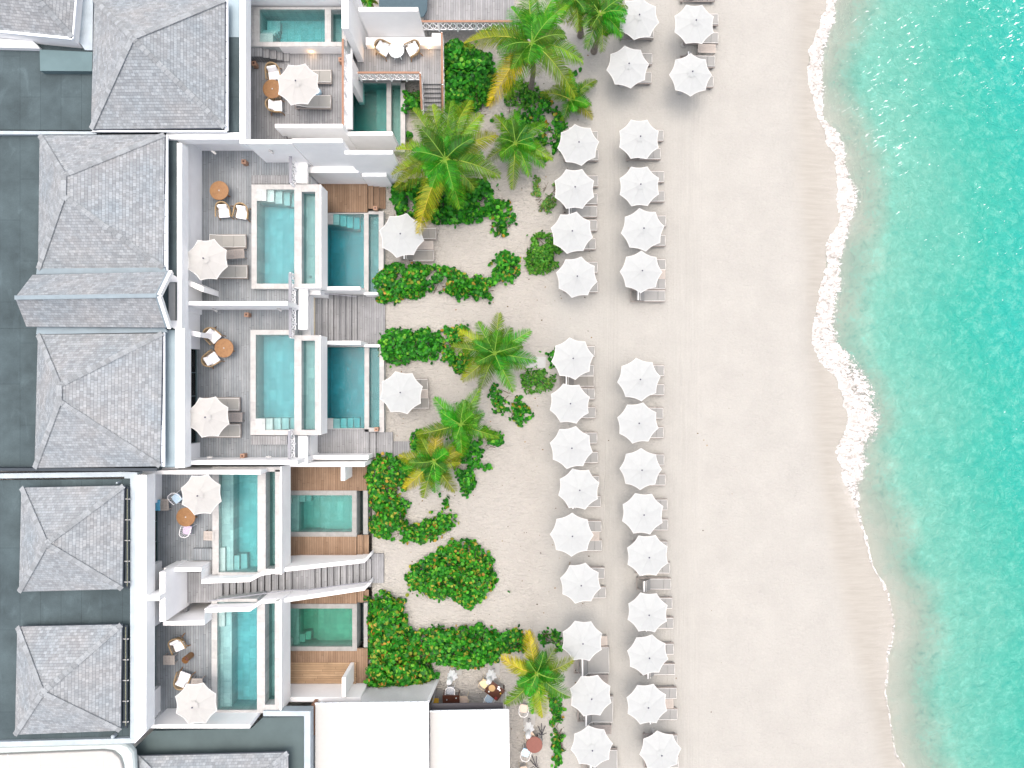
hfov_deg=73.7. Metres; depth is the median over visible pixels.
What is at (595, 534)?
side table
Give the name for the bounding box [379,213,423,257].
parasol
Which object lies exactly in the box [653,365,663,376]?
sun lounger
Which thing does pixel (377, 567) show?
wooden deck
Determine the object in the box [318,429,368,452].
wooden deck
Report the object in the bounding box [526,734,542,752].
round table
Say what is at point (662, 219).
sun lounger
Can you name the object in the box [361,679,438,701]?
wall
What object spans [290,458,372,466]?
garden wall
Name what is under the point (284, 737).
building
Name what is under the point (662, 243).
sun lounger
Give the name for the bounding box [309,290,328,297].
garden wall
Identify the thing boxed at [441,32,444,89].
railing
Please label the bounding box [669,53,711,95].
parasol
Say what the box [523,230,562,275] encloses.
leaf shrub
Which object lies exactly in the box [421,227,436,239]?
sun lounger
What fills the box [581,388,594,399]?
sun lounger
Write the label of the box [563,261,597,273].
sun lounger
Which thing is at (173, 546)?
wooden deck
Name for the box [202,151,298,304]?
wooden deck
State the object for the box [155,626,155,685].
sliding door
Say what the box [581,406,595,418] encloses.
sun lounger
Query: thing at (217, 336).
rattan armchair
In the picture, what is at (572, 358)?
parasol
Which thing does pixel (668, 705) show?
side table
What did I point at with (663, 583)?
sun lounger
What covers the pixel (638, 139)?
parasol
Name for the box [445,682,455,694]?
cafe chair
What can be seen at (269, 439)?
plank step
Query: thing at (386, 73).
railing
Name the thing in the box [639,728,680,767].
parasol
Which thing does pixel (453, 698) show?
dining table
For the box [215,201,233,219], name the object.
rattan armchair
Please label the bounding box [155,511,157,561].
sliding door
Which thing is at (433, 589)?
sea grape bush
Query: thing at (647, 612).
parasol
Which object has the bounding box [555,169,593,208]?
parasol
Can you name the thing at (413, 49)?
rattan armchair
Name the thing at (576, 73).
sea grape plant
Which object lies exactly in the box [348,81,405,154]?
swimming pool
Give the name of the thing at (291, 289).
railing
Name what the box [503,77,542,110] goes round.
sea grape plant
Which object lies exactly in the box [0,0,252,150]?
villa
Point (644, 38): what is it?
sun lounger
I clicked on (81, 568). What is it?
villa
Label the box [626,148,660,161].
sun lounger
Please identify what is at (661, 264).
sun lounger
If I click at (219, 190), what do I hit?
round table
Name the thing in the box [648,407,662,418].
sun lounger
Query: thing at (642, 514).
parasol
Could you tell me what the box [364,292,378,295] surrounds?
garden wall
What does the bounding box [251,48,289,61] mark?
staircase
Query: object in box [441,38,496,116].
sea grape bush
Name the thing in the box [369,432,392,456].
staircase
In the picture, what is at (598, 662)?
daybed
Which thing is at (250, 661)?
swimming pool
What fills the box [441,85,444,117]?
railing
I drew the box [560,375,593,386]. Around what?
sun lounger
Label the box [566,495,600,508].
sun lounger
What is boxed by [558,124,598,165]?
parasol
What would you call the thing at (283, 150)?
garden wall
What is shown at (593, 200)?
sun lounger
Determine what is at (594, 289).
sun lounger
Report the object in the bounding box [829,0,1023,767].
sea water
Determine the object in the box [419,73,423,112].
railing
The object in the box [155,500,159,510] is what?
towel
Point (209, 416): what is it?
parasol
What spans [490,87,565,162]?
sea grape plant
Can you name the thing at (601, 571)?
sun lounger
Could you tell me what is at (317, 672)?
wooden deck
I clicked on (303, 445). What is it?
garden wall
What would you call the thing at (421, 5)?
lounge canopy
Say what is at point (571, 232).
parasol
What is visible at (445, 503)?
sea grape plant
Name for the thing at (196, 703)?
parasol
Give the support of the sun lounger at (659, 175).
on the sand beach
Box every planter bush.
[401,88,422,116]
[406,131,413,150]
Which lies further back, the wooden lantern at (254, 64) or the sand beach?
the sand beach
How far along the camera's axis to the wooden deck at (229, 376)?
37.80 m
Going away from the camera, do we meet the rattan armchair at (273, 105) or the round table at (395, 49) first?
the rattan armchair at (273, 105)
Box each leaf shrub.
[520,365,556,394]
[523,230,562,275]
[530,175,556,213]
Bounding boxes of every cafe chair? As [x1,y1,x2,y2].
[167,490,182,504]
[179,524,195,537]
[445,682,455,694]
[459,692,469,702]
[478,674,487,690]
[483,694,494,702]
[518,702,528,717]
[520,744,530,761]
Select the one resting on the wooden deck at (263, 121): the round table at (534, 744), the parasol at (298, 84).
the parasol at (298, 84)
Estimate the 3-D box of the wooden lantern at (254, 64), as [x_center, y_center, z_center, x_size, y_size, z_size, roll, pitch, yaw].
[-14.124,-17.543,37.565,0.240,0.470,0.240,0,90,0]
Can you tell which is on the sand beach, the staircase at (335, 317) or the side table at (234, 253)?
the staircase at (335, 317)
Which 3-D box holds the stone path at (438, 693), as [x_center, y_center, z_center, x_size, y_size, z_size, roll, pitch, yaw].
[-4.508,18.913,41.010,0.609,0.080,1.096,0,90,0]
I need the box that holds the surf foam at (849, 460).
[807,0,903,767]
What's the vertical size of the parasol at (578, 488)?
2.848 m
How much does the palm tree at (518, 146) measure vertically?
3.011 m
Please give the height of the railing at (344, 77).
1.092 m
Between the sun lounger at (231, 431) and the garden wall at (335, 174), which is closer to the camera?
the sun lounger at (231, 431)
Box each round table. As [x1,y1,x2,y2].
[176,508,196,526]
[210,181,229,199]
[214,339,234,357]
[263,79,281,99]
[388,42,403,59]
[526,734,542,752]
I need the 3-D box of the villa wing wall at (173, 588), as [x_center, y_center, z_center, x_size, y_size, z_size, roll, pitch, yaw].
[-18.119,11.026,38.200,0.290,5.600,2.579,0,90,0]
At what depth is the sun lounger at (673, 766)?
40.63 m
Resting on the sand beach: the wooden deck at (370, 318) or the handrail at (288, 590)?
the wooden deck at (370, 318)
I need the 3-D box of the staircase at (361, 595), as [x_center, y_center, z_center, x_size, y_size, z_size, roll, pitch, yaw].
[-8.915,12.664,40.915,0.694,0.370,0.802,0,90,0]
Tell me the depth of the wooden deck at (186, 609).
37.80 m
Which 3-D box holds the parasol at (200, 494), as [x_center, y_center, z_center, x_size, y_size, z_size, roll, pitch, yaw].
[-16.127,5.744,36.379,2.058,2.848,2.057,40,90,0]
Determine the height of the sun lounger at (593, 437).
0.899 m
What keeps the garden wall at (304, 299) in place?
on the wooden deck at (229, 376)
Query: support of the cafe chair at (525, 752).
on the sand beach
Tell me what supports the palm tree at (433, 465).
on the sand beach
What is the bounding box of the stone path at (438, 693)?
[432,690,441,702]
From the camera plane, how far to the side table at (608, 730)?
40.59 m
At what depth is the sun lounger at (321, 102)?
37.43 m
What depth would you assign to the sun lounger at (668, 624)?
40.63 m
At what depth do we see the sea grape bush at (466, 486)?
40.65 m
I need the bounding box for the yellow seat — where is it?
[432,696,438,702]
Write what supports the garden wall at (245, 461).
on the sand beach
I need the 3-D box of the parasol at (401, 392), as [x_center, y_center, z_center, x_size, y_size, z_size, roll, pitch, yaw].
[-6.258,0.488,39.580,2.328,2.848,2.328,-39,90,0]
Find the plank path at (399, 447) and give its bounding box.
[393,441,408,457]
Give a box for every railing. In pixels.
[288,429,295,458]
[289,156,296,186]
[289,272,296,304]
[289,308,296,338]
[342,38,347,131]
[357,71,419,81]
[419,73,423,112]
[421,20,513,31]
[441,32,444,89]
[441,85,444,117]
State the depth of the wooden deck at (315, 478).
40.60 m
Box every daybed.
[574,645,608,676]
[577,694,612,725]
[582,747,616,767]
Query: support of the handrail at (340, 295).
attached to the garden wall at (317, 293)
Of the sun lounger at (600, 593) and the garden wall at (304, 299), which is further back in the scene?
the sun lounger at (600, 593)
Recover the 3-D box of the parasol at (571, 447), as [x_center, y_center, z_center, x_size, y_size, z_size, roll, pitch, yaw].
[3.353,3.594,39.578,2.286,2.846,2.286,35,90,0]
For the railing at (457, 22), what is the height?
1.092 m
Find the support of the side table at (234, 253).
on the wooden deck at (231, 171)
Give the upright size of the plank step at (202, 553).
0.216 m
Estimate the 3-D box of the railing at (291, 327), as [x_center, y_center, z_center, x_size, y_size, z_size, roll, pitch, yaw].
[-11.935,-3.308,37.304,0.150,1.092,1.666,0,90,0]
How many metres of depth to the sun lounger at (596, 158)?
40.70 m
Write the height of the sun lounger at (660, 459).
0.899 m
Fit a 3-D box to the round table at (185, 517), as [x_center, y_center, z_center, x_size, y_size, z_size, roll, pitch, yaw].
[-17.701,7.218,37.420,1.030,0.775,1.030,-20,90,0]
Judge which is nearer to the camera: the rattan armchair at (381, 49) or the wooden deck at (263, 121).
the wooden deck at (263, 121)
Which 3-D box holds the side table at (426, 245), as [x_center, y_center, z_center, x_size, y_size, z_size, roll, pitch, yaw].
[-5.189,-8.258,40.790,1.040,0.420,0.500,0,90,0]
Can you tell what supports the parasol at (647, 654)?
on the sand beach
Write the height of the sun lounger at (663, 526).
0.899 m
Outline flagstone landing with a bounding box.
[314,297,314,334]
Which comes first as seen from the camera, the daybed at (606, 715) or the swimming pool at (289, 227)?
the swimming pool at (289, 227)
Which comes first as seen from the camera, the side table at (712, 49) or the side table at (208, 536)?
the side table at (208, 536)
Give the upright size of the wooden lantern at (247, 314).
0.470 m
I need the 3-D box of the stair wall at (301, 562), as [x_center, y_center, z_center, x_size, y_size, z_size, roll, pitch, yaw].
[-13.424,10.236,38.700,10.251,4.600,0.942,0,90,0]
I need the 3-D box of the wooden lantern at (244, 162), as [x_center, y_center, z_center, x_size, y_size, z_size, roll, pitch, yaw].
[-14.680,-12.164,37.565,0.240,0.470,0.240,0,90,0]
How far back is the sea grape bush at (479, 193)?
40.36 m
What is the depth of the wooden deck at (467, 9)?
39.00 m
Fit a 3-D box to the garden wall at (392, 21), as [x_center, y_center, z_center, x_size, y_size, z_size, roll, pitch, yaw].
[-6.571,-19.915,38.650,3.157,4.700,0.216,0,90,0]
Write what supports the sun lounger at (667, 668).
on the sand beach
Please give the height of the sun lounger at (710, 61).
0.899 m
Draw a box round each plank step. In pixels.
[193,548,211,559]
[251,435,287,444]
[252,175,289,183]
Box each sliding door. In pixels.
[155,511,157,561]
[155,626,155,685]
[191,349,196,442]
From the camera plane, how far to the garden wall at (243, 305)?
35.70 m
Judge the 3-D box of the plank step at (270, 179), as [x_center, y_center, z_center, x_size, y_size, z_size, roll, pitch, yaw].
[-13.298,-11.244,37.688,2.039,0.216,0.475,0,90,0]
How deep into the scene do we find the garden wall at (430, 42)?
38.95 m
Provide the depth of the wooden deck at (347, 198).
40.50 m
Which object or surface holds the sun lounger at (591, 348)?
on the sand beach
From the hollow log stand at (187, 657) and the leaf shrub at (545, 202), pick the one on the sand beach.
the leaf shrub at (545, 202)
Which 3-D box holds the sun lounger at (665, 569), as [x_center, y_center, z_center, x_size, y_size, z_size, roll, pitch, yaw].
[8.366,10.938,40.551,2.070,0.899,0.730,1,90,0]
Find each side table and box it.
[159,498,171,510]
[163,653,177,664]
[191,675,205,683]
[203,530,214,540]
[226,249,246,259]
[228,412,242,421]
[417,241,433,248]
[420,390,428,397]
[590,532,598,540]
[590,674,607,683]
[593,722,611,733]
[601,634,607,644]
[658,270,664,278]
[665,699,673,707]
[697,44,715,55]
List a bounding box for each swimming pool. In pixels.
[212,465,290,574]
[212,591,289,712]
[250,330,326,434]
[251,7,349,53]
[251,184,327,290]
[290,596,371,650]
[291,487,371,536]
[327,346,385,431]
[328,211,384,294]
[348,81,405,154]
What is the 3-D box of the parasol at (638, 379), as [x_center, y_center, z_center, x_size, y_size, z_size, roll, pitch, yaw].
[7.178,-0.253,39.578,2.285,2.846,2.285,-30,90,0]
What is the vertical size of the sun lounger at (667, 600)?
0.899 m
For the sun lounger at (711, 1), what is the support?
on the sand beach
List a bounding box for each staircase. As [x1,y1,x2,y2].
[187,558,371,602]
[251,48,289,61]
[315,295,356,346]
[357,534,368,554]
[357,589,368,601]
[368,186,385,209]
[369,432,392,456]
[423,85,441,116]
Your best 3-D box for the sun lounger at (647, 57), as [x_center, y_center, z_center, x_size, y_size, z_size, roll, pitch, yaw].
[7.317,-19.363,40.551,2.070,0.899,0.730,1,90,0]
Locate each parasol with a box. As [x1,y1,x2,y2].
[175,683,216,723]
[181,474,222,514]
[188,239,227,279]
[190,397,228,436]
[277,64,318,104]
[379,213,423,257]
[380,371,422,413]
[446,667,461,684]
[486,663,499,684]
[523,713,534,738]
[550,384,589,422]
[550,426,591,468]
[550,513,592,556]
[551,212,592,252]
[551,337,592,379]
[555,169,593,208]
[556,257,596,297]
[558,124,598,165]
[559,469,598,508]
[560,563,600,602]
[562,621,601,660]
[570,675,610,715]
[571,724,612,767]
[607,46,648,87]
[617,358,659,400]
[617,403,657,442]
[619,120,658,158]
[620,0,658,41]
[620,167,658,205]
[620,251,661,292]
[620,448,661,489]
[621,208,663,250]
[622,493,662,533]
[627,535,667,575]
[627,635,667,674]
[627,683,666,723]
[628,593,666,631]
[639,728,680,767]
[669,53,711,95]
[675,5,713,47]
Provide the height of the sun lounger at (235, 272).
0.643 m
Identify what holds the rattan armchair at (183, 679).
on the wooden deck at (198, 638)
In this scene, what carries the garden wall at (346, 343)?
on the wooden deck at (370, 318)
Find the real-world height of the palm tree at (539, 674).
4.420 m
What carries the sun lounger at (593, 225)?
on the sand beach
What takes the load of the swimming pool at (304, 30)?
on the lower storey
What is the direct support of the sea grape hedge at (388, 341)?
on the sand beach
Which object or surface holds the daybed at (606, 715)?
on the sand beach
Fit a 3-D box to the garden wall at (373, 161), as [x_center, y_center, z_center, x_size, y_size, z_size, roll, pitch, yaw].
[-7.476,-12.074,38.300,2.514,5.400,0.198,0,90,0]
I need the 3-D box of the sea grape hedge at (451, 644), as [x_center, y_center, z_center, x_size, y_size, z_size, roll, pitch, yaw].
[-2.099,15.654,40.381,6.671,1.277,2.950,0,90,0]
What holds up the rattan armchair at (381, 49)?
on the wooden deck at (427, 64)
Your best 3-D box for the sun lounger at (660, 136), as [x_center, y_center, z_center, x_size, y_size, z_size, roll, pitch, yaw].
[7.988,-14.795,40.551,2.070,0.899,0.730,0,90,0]
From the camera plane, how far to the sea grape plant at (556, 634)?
40.86 m
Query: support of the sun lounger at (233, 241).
on the wooden deck at (231, 171)
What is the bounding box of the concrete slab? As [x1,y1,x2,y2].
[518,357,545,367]
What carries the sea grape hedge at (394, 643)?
on the sand beach
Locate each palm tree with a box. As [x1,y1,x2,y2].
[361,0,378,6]
[391,99,500,234]
[398,423,466,498]
[415,386,499,457]
[450,312,536,392]
[463,0,584,109]
[487,109,553,189]
[501,629,574,717]
[540,69,597,121]
[553,0,593,38]
[567,0,627,54]
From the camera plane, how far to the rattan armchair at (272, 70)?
37.27 m
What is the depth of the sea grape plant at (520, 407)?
40.77 m
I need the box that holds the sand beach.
[257,0,926,767]
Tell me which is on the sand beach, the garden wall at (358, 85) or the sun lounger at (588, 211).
the sun lounger at (588, 211)
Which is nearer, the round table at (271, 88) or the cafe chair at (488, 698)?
the round table at (271, 88)
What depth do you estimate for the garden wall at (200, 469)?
36.40 m
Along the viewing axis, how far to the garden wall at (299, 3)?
36.86 m
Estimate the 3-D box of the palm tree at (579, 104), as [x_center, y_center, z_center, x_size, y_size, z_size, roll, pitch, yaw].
[3.313,-17.026,40.116,3.545,1.897,3.244,0,90,0]
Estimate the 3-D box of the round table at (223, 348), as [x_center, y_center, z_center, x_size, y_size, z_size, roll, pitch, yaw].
[-15.628,-1.949,37.420,1.030,0.775,1.030,-20,90,0]
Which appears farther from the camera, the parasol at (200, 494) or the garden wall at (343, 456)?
the garden wall at (343, 456)
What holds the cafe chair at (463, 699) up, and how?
on the sand beach
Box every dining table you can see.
[443,690,459,702]
[484,680,504,700]
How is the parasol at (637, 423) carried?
on the sand beach
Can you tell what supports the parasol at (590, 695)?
on the sand beach
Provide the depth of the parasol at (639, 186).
38.55 m
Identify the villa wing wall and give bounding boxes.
[147,588,164,600]
[160,560,191,621]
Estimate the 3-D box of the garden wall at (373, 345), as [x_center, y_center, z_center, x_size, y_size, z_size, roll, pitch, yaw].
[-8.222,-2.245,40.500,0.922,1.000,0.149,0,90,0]
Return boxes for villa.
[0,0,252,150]
[0,132,218,338]
[0,312,199,470]
[0,471,163,746]
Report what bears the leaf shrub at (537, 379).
on the sand beach
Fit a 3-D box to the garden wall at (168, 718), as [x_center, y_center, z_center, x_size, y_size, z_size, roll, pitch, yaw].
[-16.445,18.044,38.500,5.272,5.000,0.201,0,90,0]
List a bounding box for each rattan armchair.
[168,633,190,654]
[173,667,194,689]
[201,349,224,368]
[202,327,222,345]
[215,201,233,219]
[232,202,250,221]
[264,62,280,79]
[265,96,284,115]
[374,39,390,60]
[404,39,422,61]
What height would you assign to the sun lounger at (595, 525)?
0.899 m
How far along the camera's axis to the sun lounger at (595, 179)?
40.63 m
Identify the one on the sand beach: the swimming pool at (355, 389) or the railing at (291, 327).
the swimming pool at (355, 389)
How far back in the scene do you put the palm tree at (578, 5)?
36.66 m
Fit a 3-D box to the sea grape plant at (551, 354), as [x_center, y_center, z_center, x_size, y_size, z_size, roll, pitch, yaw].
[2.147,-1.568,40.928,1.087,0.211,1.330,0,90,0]
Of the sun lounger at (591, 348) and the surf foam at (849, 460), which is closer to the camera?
the sun lounger at (591, 348)
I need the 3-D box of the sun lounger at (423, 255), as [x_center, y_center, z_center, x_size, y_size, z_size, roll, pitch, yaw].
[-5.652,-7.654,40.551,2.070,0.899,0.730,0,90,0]
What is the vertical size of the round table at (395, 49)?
0.726 m
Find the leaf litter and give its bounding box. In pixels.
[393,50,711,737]
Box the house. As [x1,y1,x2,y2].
[0,0,93,51]
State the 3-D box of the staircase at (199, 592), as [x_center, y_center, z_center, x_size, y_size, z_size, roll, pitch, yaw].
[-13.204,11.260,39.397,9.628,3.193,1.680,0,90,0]
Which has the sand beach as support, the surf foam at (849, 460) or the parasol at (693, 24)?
the parasol at (693, 24)
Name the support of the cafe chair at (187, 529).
on the wooden deck at (173, 546)
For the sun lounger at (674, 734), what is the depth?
40.70 m
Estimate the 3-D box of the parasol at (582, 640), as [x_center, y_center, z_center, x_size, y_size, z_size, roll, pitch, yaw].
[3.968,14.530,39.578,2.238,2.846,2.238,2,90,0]
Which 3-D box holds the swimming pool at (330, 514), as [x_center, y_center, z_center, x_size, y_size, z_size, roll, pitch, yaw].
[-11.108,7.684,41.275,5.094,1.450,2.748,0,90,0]
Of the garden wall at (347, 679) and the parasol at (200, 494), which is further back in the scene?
the garden wall at (347, 679)
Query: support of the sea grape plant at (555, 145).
on the sand beach
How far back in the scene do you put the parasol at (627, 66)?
38.56 m
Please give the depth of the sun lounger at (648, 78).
40.63 m
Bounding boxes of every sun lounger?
[204,397,240,410]
[205,424,241,437]
[209,234,246,248]
[217,265,247,278]
[295,95,331,110]
[311,70,331,85]
[400,249,434,261]
[413,397,429,408]
[415,378,427,389]
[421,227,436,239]
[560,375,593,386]
[561,238,595,250]
[562,205,596,217]
[563,128,597,139]
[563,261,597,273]
[563,281,597,292]
[564,149,598,162]
[564,475,598,487]
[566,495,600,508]
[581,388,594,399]
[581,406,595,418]
[582,364,593,375]
[582,539,601,551]
[583,432,596,443]
[584,451,597,463]
[585,193,597,204]
[586,219,596,231]
[587,175,597,187]
[587,345,594,357]
[588,520,601,532]
[589,566,604,578]
[592,585,605,598]
[617,72,651,85]
[619,27,653,40]
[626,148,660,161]
[630,290,664,301]
[630,473,665,485]
[631,279,665,289]
[632,540,666,545]
[635,561,669,575]
[636,576,670,591]
[640,661,674,678]
[642,53,651,66]
[642,685,676,698]
[642,732,676,745]
[644,755,678,767]
[646,615,673,631]
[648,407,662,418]
[648,706,676,723]
[649,384,663,395]
[650,190,664,202]
[650,426,663,438]
[651,171,663,183]
[652,234,665,246]
[652,453,663,465]
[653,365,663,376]
[653,518,667,530]
[655,498,667,510]
[657,130,662,142]
[657,215,665,227]
[657,259,665,270]
[659,596,671,608]
[663,641,673,654]
[680,0,714,3]
[680,51,714,69]
[683,32,717,45]
[706,76,712,89]
[711,13,717,27]
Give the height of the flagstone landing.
1.320 m
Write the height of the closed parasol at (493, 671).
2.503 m
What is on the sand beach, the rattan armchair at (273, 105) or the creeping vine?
the creeping vine
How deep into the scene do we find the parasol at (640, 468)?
38.55 m
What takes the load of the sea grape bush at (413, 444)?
on the sand beach
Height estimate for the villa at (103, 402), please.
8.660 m
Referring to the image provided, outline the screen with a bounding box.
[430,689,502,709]
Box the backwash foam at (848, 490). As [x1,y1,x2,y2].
[834,174,891,663]
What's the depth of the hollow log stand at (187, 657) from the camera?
37.24 m
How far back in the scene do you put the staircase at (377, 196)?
40.75 m
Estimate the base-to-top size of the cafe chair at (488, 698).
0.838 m
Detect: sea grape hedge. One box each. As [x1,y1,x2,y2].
[362,589,439,687]
[363,452,458,545]
[372,249,520,305]
[377,326,443,367]
[422,622,531,670]
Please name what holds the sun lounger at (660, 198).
on the sand beach
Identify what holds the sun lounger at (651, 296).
on the sand beach
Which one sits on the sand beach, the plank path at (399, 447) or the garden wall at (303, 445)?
the plank path at (399, 447)
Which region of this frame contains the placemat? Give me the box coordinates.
[489,685,494,691]
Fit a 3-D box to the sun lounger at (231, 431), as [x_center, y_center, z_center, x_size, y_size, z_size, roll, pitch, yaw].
[-15.870,2.557,37.479,2.000,0.643,0.770,0,90,0]
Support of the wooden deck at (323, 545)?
on the lower storey
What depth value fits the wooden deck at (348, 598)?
40.60 m
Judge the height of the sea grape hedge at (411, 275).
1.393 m
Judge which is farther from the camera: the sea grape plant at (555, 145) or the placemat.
the sea grape plant at (555, 145)
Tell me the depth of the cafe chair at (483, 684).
40.54 m
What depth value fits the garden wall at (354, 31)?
37.07 m
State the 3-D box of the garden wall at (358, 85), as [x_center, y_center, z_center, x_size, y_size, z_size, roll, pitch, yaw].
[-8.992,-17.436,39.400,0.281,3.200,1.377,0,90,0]
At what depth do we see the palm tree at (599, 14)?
36.73 m
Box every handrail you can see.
[208,581,371,601]
[324,293,356,296]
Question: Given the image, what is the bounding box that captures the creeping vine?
[548,692,566,767]
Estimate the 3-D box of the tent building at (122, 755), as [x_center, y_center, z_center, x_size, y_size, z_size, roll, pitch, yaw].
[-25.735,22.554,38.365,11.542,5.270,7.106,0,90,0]
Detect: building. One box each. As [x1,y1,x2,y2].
[0,728,154,767]
[135,706,314,767]
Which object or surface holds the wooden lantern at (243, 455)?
on the wooden deck at (229, 376)
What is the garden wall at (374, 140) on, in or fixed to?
on the sand beach
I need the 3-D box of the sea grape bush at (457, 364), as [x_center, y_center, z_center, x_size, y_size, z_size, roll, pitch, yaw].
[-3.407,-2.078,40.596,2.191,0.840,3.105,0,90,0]
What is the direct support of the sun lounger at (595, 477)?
on the sand beach
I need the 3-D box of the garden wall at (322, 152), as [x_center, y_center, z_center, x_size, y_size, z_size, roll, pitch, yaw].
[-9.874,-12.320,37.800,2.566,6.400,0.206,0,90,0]
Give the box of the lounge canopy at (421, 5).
[379,0,427,34]
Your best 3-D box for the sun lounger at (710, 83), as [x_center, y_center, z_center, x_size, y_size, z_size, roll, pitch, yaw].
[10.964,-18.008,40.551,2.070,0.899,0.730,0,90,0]
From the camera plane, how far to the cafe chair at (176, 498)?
37.34 m
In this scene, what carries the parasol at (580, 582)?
on the sand beach
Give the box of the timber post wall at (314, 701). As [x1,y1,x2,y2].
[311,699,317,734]
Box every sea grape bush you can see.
[387,174,506,228]
[404,537,496,610]
[409,427,427,452]
[437,323,472,374]
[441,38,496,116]
[446,425,504,498]
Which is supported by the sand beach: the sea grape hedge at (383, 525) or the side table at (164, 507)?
the sea grape hedge at (383, 525)
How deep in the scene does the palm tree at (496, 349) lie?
37.96 m
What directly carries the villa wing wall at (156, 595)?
on the sand beach
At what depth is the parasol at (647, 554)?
38.55 m
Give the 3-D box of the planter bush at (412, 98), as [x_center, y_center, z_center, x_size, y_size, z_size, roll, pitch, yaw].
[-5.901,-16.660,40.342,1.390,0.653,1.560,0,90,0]
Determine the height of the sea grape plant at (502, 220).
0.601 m
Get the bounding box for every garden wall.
[142,465,266,473]
[151,708,260,727]
[188,301,300,309]
[191,452,318,464]
[246,140,312,165]
[251,0,368,36]
[275,124,357,149]
[289,683,366,701]
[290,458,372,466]
[292,139,352,165]
[295,435,308,465]
[296,163,308,183]
[298,289,308,313]
[298,314,308,329]
[309,166,366,183]
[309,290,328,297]
[312,453,372,459]
[325,287,366,293]
[327,341,367,345]
[341,467,351,480]
[342,0,366,61]
[342,662,353,696]
[344,47,352,129]
[344,150,406,183]
[347,56,363,104]
[348,132,399,150]
[359,7,424,36]
[362,173,392,187]
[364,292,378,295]
[364,344,380,347]
[366,37,440,48]
[432,33,440,36]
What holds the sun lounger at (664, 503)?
on the sand beach
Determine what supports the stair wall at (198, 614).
on the sand beach
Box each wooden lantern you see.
[240,453,246,457]
[241,159,248,165]
[244,312,250,316]
[251,61,258,68]
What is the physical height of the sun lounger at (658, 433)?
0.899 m
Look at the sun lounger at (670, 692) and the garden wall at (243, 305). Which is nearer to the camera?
the garden wall at (243, 305)
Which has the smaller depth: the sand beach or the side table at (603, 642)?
the side table at (603, 642)
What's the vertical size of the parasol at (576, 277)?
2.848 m
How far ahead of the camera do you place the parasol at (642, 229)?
38.55 m
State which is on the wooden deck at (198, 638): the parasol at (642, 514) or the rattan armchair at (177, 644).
the rattan armchair at (177, 644)
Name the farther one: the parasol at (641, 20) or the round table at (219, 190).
the parasol at (641, 20)
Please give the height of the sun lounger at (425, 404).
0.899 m
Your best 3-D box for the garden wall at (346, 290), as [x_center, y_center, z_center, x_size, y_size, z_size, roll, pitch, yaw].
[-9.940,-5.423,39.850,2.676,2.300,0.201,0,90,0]
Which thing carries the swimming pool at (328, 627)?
in the sand beach
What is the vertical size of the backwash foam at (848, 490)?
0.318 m
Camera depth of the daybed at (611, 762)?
40.61 m
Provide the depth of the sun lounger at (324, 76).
37.43 m
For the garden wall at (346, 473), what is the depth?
38.94 m
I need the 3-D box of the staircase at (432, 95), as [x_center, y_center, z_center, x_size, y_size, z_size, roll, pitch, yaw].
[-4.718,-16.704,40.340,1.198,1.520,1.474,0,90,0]
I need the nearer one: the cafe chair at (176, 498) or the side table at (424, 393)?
the cafe chair at (176, 498)
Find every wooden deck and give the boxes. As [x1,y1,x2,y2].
[155,619,211,718]
[158,474,211,567]
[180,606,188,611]
[197,310,298,456]
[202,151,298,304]
[251,54,341,139]
[290,592,356,603]
[290,648,367,682]
[290,662,355,683]
[291,466,366,490]
[291,537,356,555]
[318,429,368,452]
[320,184,367,212]
[353,47,440,84]
[357,295,384,343]
[371,553,383,582]
[424,0,513,23]
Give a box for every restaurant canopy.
[315,701,428,767]
[430,692,508,767]
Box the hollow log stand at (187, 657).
[182,652,193,663]
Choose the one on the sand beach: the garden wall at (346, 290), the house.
the house
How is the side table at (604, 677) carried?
on the sand beach
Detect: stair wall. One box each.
[163,577,372,625]
[164,549,373,583]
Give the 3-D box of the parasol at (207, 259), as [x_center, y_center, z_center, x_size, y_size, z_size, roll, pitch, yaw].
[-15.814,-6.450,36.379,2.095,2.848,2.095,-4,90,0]
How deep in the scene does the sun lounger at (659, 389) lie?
40.63 m
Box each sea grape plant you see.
[438,493,449,509]
[487,382,534,426]
[489,196,517,236]
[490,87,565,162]
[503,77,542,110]
[537,627,562,651]
[539,348,554,368]
[550,122,567,154]
[573,67,581,75]
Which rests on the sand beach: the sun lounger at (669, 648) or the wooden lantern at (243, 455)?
the sun lounger at (669, 648)
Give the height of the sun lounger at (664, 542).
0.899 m
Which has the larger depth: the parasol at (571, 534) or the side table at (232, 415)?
the parasol at (571, 534)

